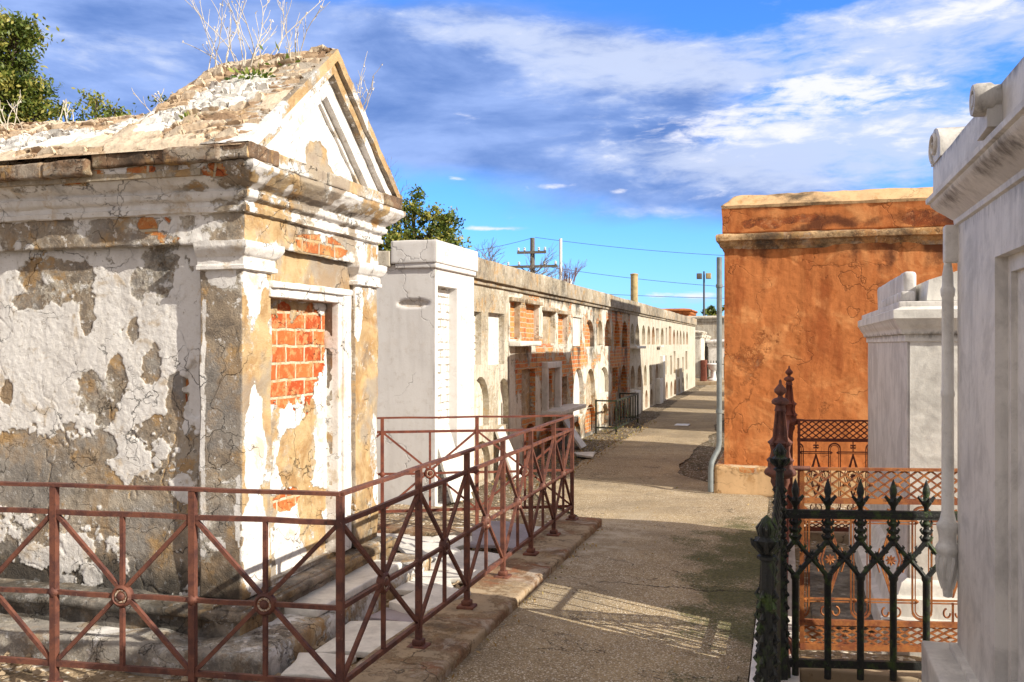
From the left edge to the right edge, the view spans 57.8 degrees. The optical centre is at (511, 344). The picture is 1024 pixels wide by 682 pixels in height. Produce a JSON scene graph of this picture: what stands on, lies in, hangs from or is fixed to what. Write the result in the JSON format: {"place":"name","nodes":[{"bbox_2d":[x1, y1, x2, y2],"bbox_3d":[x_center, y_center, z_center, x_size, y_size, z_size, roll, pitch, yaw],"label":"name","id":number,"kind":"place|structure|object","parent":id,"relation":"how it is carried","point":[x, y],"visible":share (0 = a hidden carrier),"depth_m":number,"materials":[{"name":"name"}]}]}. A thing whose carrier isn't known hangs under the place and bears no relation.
{"place":"outdoors","nodes":[
{"label":"outdoors","id":0,"kind":"place"},
{"bbox_2d":[0,502,569,681],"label":"tomb plot ground","id":1,"kind":"structure","parent":0,"point":[23,674],"depth_m":4.60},
{"bbox_2d":[0,44,431,681],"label":"old tomb","id":2,"kind":"object","parent":1,"relation":"on","point":[190,300],"visible":0.91,"depth_m":5.03,"materials":[{"name":"brick"}]},
{"bbox_2d":[0,93,22,130],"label":"dead weed","id":3,"kind":"object","parent":2,"relation":"on","point":[5,127],"visible":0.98,"depth_m":5.57,"materials":[{"name":"beige plant"}]},
{"bbox_2d":[58,99,74,122],"bbox_3d":[-2.705,-1.409,5.618,0.088,0.162,0.232,0,0,-32],"label":"dead weed","id":4,"kind":"object","parent":2,"relation":"on","point":[66,102],"visible":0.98,"depth_m":5.57,"materials":[{"name":"beige plant"}]},
{"bbox_2d":[131,88,172,111],"bbox_3d":[-2.093,-1.420,5.556,0.304,0.225,0.170,0,0,8],"label":"dead weed","id":5,"kind":"object","parent":2,"relation":"on","point":[159,99],"visible":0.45,"depth_m":5.53,"materials":[{"name":"beige plant"}]},
{"bbox_2d":[179,111,206,119],"bbox_3d":[-1.696,-1.200,4.902,0.198,0.098,0.099,0,0,2],"label":"green plant","id":6,"kind":"object","parent":2,"relation":"on","point":[185,115],"visible":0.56,"depth_m":4.88,"materials":[{"name":"green plant"}]},
{"bbox_2d":[224,59,275,79],"bbox_3d":[-1.477,-1.549,5.305,0.327,0.132,0.263,0,0,16],"label":"green plant","id":7,"kind":"object","parent":2,"relation":"on","point":[258,72],"visible":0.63,"depth_m":5.24,"materials":[{"name":"green plant"}]},
{"bbox_2d":[182,0,321,70],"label":"dead weed","id":8,"kind":"object","parent":2,"relation":"on","point":[237,22],"visible":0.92,"depth_m":5.53,"materials":[{"name":"beige plant"}]},
{"bbox_2d":[259,0,329,64],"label":"dead weed","id":9,"kind":"object","parent":2,"relation":"on","point":[289,50],"visible":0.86,"depth_m":5.37,"materials":[{"name":"beige plant"}]},
{"bbox_2d":[270,299,326,576],"bbox_3d":[-1.263,0.525,5.411,0.024,1.650,0.820,0,0,16],"label":"door panel","id":10,"kind":"structure","parent":2,"relation":"in","point":[299,361],"depth_m":5.43,"materials":[{"name":"brick"}]},
{"bbox_2d":[353,51,382,110],"bbox_3d":[-0.877,-1.609,5.748,0.266,0.410,0.138,0,0,24],"label":"dead weed","id":11,"kind":"object","parent":2,"relation":"on","point":[359,92],"visible":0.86,"depth_m":5.77,"materials":[{"name":"beige plant"}]},
{"bbox_2d":[281,652,355,678],"bbox_3d":[-0.940,1.565,4.502,0.301,0.038,0.317,0,0,7],"label":"marble fragment","id":12,"kind":"object","parent":1,"relation":"on","point":[305,665],"visible":0.62,"depth_m":4.46,"materials":[{"name":"white stone"}]},
{"bbox_2d":[315,620,412,657],"bbox_3d":[-0.773,1.563,4.925,0.375,0.060,0.520,0,0,11],"label":"marble fragment","id":13,"kind":"object","parent":1,"relation":"on","point":[370,642],"visible":0.51,"depth_m":4.90,"materials":[{"name":"white stone"}]},
{"bbox_2d":[369,607,413,621],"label":"marble fragment","id":14,"kind":"object","parent":1,"relation":"on","point":[392,615],"visible":0.32,"depth_m":5.32,"materials":[{"name":"stone"}]},
{"bbox_2d":[389,583,470,613],"bbox_3d":[-0.495,1.545,5.564,0.308,0.099,0.437,0,0,35],"label":"marble fragment","id":15,"kind":"object","parent":14,"relation":"on","point":[435,598],"visible":0.45,"depth_m":5.51,"materials":[{"name":"white stone"}]},
{"bbox_2d":[377,533,409,535],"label":"marble fragment","id":16,"kind":"object","parent":1,"relation":"on","point":[392,534],"visible":0.06,"depth_m":7.60,"materials":[{"name":"white stone"}]},
{"bbox_2d":[378,534,432,550],"bbox_3d":[-0.865,1.563,7.292,0.493,0.056,0.420,0,0,1],"label":"marble fragment","id":17,"kind":"object","parent":1,"relation":"on","point":[407,539],"visible":0.25,"depth_m":7.37,"materials":[{"name":"white stone"}]},
{"bbox_2d":[395,571,453,594],"bbox_3d":[-0.654,1.563,6.085,0.532,0.061,0.532,0,0,-8],"label":"marble fragment","id":18,"kind":"object","parent":1,"relation":"on","point":[406,588],"visible":0.22,"depth_m":6.01,"materials":[{"name":"white stone"}]},
{"bbox_2d":[398,542,459,562],"bbox_3d":[-0.608,1.562,6.962,0.438,0.061,0.516,0,0,-25],"label":"marble fragment","id":19,"kind":"object","parent":1,"relation":"on","point":[409,548],"visible":0.31,"depth_m":7.00,"materials":[{"name":"white stone"}]},
{"bbox_2d":[430,535,471,549],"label":"marble fragment","id":20,"kind":"object","parent":1,"relation":"on","point":[459,544],"visible":0.17,"depth_m":7.32,"materials":[{"name":"white stone"}]},
{"bbox_2d":[447,569,477,582],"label":"marble fragment","id":21,"kind":"object","parent":1,"relation":"on","point":[453,576],"visible":0.31,"depth_m":6.23,"materials":[{"name":"white stone"}]},
{"bbox_2d":[430,550,499,572],"bbox_3d":[-0.287,1.562,6.607,0.481,0.053,0.574,0,0,28],"label":"marble fragment","id":22,"kind":"object","parent":1,"relation":"on","point":[479,563],"visible":0.32,"depth_m":6.60,"materials":[{"name":"white stone"}]},
{"bbox_2d":[0,0,1023,315],"label":"sky","id":23,"kind":"structure","parent":0,"point":[625,124],"materials":[{"name":"blue"}]},
{"bbox_2d":[442,452,768,681],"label":"path","id":24,"kind":"structure","parent":0,"point":[615,618],"depth_m":5.97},
{"bbox_2d":[446,467,763,679],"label":"fallen leaves","id":25,"kind":"object","parent":24,"relation":"on","point":[592,575],"visible":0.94,"depth_m":5.72,"materials":[{"name":"plant"}]},
{"bbox_2d":[492,412,773,681],"bbox_3d":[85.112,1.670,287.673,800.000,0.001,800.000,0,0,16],"label":"ground","id":26,"kind":"structure","parent":0,"point":[770,505],"depth_m":9.38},
{"bbox_2d":[0,4,69,123],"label":"evergreen tree","id":27,"kind":"object","parent":26,"relation":"on","point":[17,78],"visible":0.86,"depth_m":14.85,"materials":[{"name":"green plant"}]},
{"bbox_2d":[41,87,170,121],"bbox_3d":[-6.873,-1.375,16.051,2.844,6.066,2.484,0,0,16],"label":"evergreen tree","id":28,"kind":"object","parent":26,"relation":"on","point":[110,112],"visible":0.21,"depth_m":15.94,"materials":[{"name":"green plant"}]},
{"bbox_2d":[381,158,434,248],"bbox_3d":[-3.189,-1.713,25.777,3.396,6.726,2.506,0,0,-11],"label":"bare tree","id":29,"kind":"object","parent":26,"relation":"on","point":[401,190],"visible":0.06,"depth_m":25.50,"materials":[{"name":"brown plant"}]},
{"bbox_2d":[378,183,471,250],"bbox_3d":[-2.338,-0.805,18.955,2.841,4.941,2.322,0,0,16],"label":"evergreen tree","id":30,"kind":"object","parent":26,"relation":"on","point":[439,224],"visible":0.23,"depth_m":18.85,"materials":[{"name":"green plant"}]},
{"bbox_2d":[348,516,601,681],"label":"kerb","id":31,"kind":"structure","parent":26,"relation":"on","point":[453,636],"depth_m":5.28,"materials":[{"name":"beige concrete"}]},
{"bbox_2d":[0,415,578,681],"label":"iron railing","id":32,"kind":"object","parent":31,"relation":"on","point":[265,603],"visible":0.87,"depth_m":4.10,"materials":[{"name":"metal"}]},
{"bbox_2d":[470,521,527,550],"bbox_3d":[-0.089,1.477,7.171,0.438,0.136,0.546,0,0,9],"label":"marble fragment","id":33,"kind":"object","parent":31,"relation":"on","point":[523,533],"visible":0.36,"depth_m":7.12,"materials":[{"name":"stone"}]},
{"bbox_2d":[474,237,563,276],"bbox_3d":[-0.293,-0.318,20.327,2.871,3.983,1.621,0,0,16],"label":"bare tree","id":34,"kind":"object","parent":26,"relation":"on","point":[493,255],"visible":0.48,"depth_m":20.04,"materials":[{"name":"brown plant"}]},
{"bbox_2d":[507,238,557,272],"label":"utility pole","id":35,"kind":"object","parent":26,"relation":"on","point":[532,248],"visible":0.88,"depth_m":59.86,"materials":[{"name":"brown wood"}]},
{"bbox_2d":[535,237,723,255],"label":"power line","id":36,"kind":"object","parent":35,"relation":"attached to","point":[629,248],"visible":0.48,"depth_m":59.99,"materials":[{"name":"metal"}]},
{"bbox_2d":[551,267,723,286],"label":"power line","id":37,"kind":"object","parent":35,"relation":"attached to","point":[642,279],"visible":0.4,"depth_m":59.99,"materials":[{"name":"metal"}]},
{"bbox_2d":[376,239,696,506],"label":"burial vault wall","id":38,"kind":"structure","parent":26,"relation":"on","point":[462,331],"depth_m":11.59,"materials":[{"name":"paint"}]},
{"bbox_2d":[559,238,571,283],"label":"white mast","id":39,"kind":"object","parent":26,"relation":"on","point":[560,252],"visible":0.12,"depth_m":54.93,"materials":[{"name":"metal"}]},
{"bbox_2d":[546,259,587,283],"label":"bare tree","id":40,"kind":"object","parent":26,"relation":"on","point":[566,275],"visible":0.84,"depth_m":44.98,"materials":[{"name":"plant"}]},
{"bbox_2d":[441,385,706,511],"bbox_3d":[4.306,1.662,24.953,1.300,0.023,33.700,0,0,16],"label":"dirt strip","id":41,"kind":"object","parent":26,"relation":"on","point":[654,411],"visible":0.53,"depth_m":14.96,"materials":[{"name":"grey gravel"}]},
{"bbox_2d":[0,438,622,681],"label":"rubble","id":42,"kind":"object","parent":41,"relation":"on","point":[36,672],"visible":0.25,"depth_m":4.51,"materials":[{"name":"grey stone"}]},
{"bbox_2d":[438,419,472,502],"bbox_3d":[-0.648,1.206,9.726,0.339,0.888,0.494,0,0,16],"label":"marble board","id":43,"kind":"object","parent":41,"relation":"on","point":[446,445],"visible":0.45,"depth_m":9.70,"materials":[{"name":"white stone"}]},
{"bbox_2d":[495,426,521,479],"bbox_3d":[-0.037,1.334,11.441,0.298,0.632,0.387,0,0,16],"label":"marble board","id":44,"kind":"object","parent":41,"relation":"on","point":[511,463],"visible":0.46,"depth_m":11.41,"materials":[{"name":"white stone"}]},
{"bbox_2d":[471,420,658,497],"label":"dead leaves","id":45,"kind":"object","parent":41,"relation":"on","point":[537,484],"visible":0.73,"depth_m":15.14,"materials":[{"name":"plant"}]},
{"bbox_2d":[562,419,585,448],"bbox_3d":[0.994,1.416,14.807,0.344,0.467,0.459,0,0,16],"label":"marble board","id":46,"kind":"object","parent":41,"relation":"on","point":[579,441],"visible":0.71,"depth_m":14.73,"materials":[{"name":"white stone"}]},
{"bbox_2d":[574,452,594,457],"bbox_3d":[1.033,1.608,13.500,0.322,0.045,0.445,0,0,10],"label":"marble piece","id":47,"kind":"object","parent":41,"relation":"on","point":[586,454],"visible":0.98,"depth_m":13.48,"materials":[{"name":"white stone"}]},
{"bbox_2d":[595,393,638,433],"bbox_3d":[2.114,1.350,18.459,0.410,0.640,2.630,0,0,16],"label":"grave guard","id":48,"kind":"object","parent":41,"relation":"on","point":[616,427],"visible":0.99,"depth_m":18.09,"materials":[{"name":"black metal"}]},
{"bbox_2d":[630,273,637,301],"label":"concrete post","id":49,"kind":"object","parent":26,"relation":"on","point":[634,286],"visible":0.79,"depth_m":47.84,"materials":[{"name":"beige concrete"}]},
{"bbox_2d":[664,308,697,315],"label":"roof","id":50,"kind":"structure","parent":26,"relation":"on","point":[685,312],"depth_m":48.44,"materials":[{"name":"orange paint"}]},
{"bbox_2d":[671,414,723,483],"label":"dirt verge","id":51,"kind":"structure","parent":26,"relation":"on","point":[701,455],"depth_m":13.41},
{"bbox_2d":[695,330,706,380],"bbox_3d":[7.699,0.552,38.957,0.828,2.270,1.886,0,0,16],"label":"tomb","id":52,"kind":"object","parent":26,"relation":"on","point":[700,336],"visible":0.34,"depth_m":38.10,"materials":[{"name":"paint"}]},
{"bbox_2d":[697,271,710,315],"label":"floodlight pole","id":53,"kind":"object","parent":26,"relation":"on","point":[699,275],"visible":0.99,"depth_m":65.94,"materials":[{"name":"metal"}]},
{"bbox_2d":[688,316,723,339],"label":"tomb","id":54,"kind":"object","parent":26,"relation":"on","point":[708,324],"visible":0.05,"depth_m":44.61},
{"bbox_2d":[704,335,710,376],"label":"tomb","id":55,"kind":"object","parent":26,"relation":"on","point":[708,337],"visible":0.12,"depth_m":41.33,"materials":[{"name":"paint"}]},
{"bbox_2d":[695,380,723,384],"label":"kerb","id":56,"kind":"structure","parent":26,"relation":"on","point":[707,382],"depth_m":37.71,"materials":[{"name":"beige concrete"}]},
{"bbox_2d":[700,360,706,380],"bbox_3d":[7.901,1.150,38.231,0.236,1.014,0.614,0,0,16],"label":"headstone","id":57,"kind":"object","parent":56,"relation":"on","point":[703,370],"visible":0.77,"depth_m":37.95,"materials":[{"name":"red stone"}]},
{"bbox_2d":[701,305,723,315],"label":"evergreen tree","id":58,"kind":"object","parent":26,"relation":"on","point":[710,310],"visible":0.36,"depth_m":79.80,"materials":[{"name":"green plant"}]},
{"bbox_2d":[705,339,723,379],"bbox_3d":[9.542,0.737,40.747,1.869,1.902,2.607,0,0,16],"label":"tomb","id":59,"kind":"object","parent":26,"relation":"on","point":[712,346],"visible":0.2,"depth_m":39.76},
{"bbox_2d":[749,533,799,681],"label":"curb","id":60,"kind":"object","parent":26,"relation":"on","point":[792,562],"visible":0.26,"depth_m":5.11,"materials":[{"name":"grey concrete"}]},
{"bbox_2d":[750,443,956,681],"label":"spearhead railing","id":61,"kind":"object","parent":60,"relation":"on","point":[771,658],"visible":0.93,"depth_m":4.27,"materials":[{"name":"black metal"}]},
{"bbox_2d":[714,187,956,497],"bbox_3d":[4.430,-0.021,11.567,3.488,3.424,3.718,0,0,16],"label":"stucco tomb","id":62,"kind":"object","parent":26,"relation":"on","point":[807,275],"visible":0.59,"depth_m":10.12,"materials":[{"name":"orange paint"}]},
{"bbox_2d":[708,257,722,491],"bbox_3d":[2.255,0.330,10.312,0.218,2.601,0.075,0,0,-36],"label":"drainpipe","id":63,"kind":"object","parent":62,"relation":"attached to","point":[719,410],"visible":1,"depth_m":10.32,"materials":[{"name":"grey metal"}]},
{"bbox_2d":[798,531,921,681],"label":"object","id":64,"kind":"object","parent":26,"relation":"on","point":[817,675],"visible":0.12,"depth_m":4.37,"materials":[{"name":"beige stone"}]},
{"bbox_2d":[764,366,956,655],"bbox_3d":[2.205,0.862,5.998,1.042,1.376,3.311,0,0,16],"label":"lattice railing","id":65,"kind":"object","parent":64,"relation":"on","point":[786,420],"visible":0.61,"depth_m":4.60,"materials":[{"name":"metal"}]},
{"bbox_2d":[610,294,701,297],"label":"power line","id":66,"kind":"object","parent":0,"point":[662,296],"visible":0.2,"depth_m":74.99,"materials":[{"name":"metal"}]},
{"bbox_2d":[601,385,723,454],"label":"path","id":67,"kind":"structure","parent":0,"point":[696,410],"depth_m":17.97,"materials":[{"name":"grey concrete"}]},
{"bbox_2d":[674,424,689,425],"bbox_3d":[3.458,1.637,18.850,0.280,0.015,0.400,0,0,16],"label":"paper scrap","id":68,"kind":"object","parent":67,"relation":"on","point":[681,424],"visible":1,"depth_m":18.77,"materials":[{"name":"white paper"}]},
{"bbox_2d":[707,363,716,380],"bbox_3d":[8.340,1.170,38.412,0.600,0.760,0.585,0,0,16],"label":"stone urn","id":69,"kind":"object","parent":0,"point":[712,367],"visible":0.75,"depth_m":38.27,"materials":[{"name":"white stone"}]},
{"bbox_2d":[795,496,921,681],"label":"plot ground","id":70,"kind":"structure","parent":0,"point":[868,655],"depth_m":5.09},
{"bbox_2d":[807,548,874,631],"bbox_3d":[2.161,1.575,6.088,0.417,0.058,1.904,0,0,16],"label":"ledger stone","id":71,"kind":"object","parent":70,"relation":"on","point":[841,588],"visible":0.31,"depth_m":5.82,"materials":[{"name":"stone"}]},
{"bbox_2d":[849,271,956,656],"bbox_3d":[3.080,0.619,5.810,1.674,2.063,2.614,0,0,16],"label":"marble tomb","id":72,"kind":"object","parent":70,"relation":"on","point":[900,328],"visible":0.46,"depth_m":4.90,"materials":[{"name":"white stone"}]},
{"bbox_2d":[921,57,1023,681],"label":"marble tomb","id":73,"kind":"object","parent":70,"relation":"on","point":[976,196],"visible":1,"depth_m":3.37,"materials":[{"name":"white stone"}]}
]}

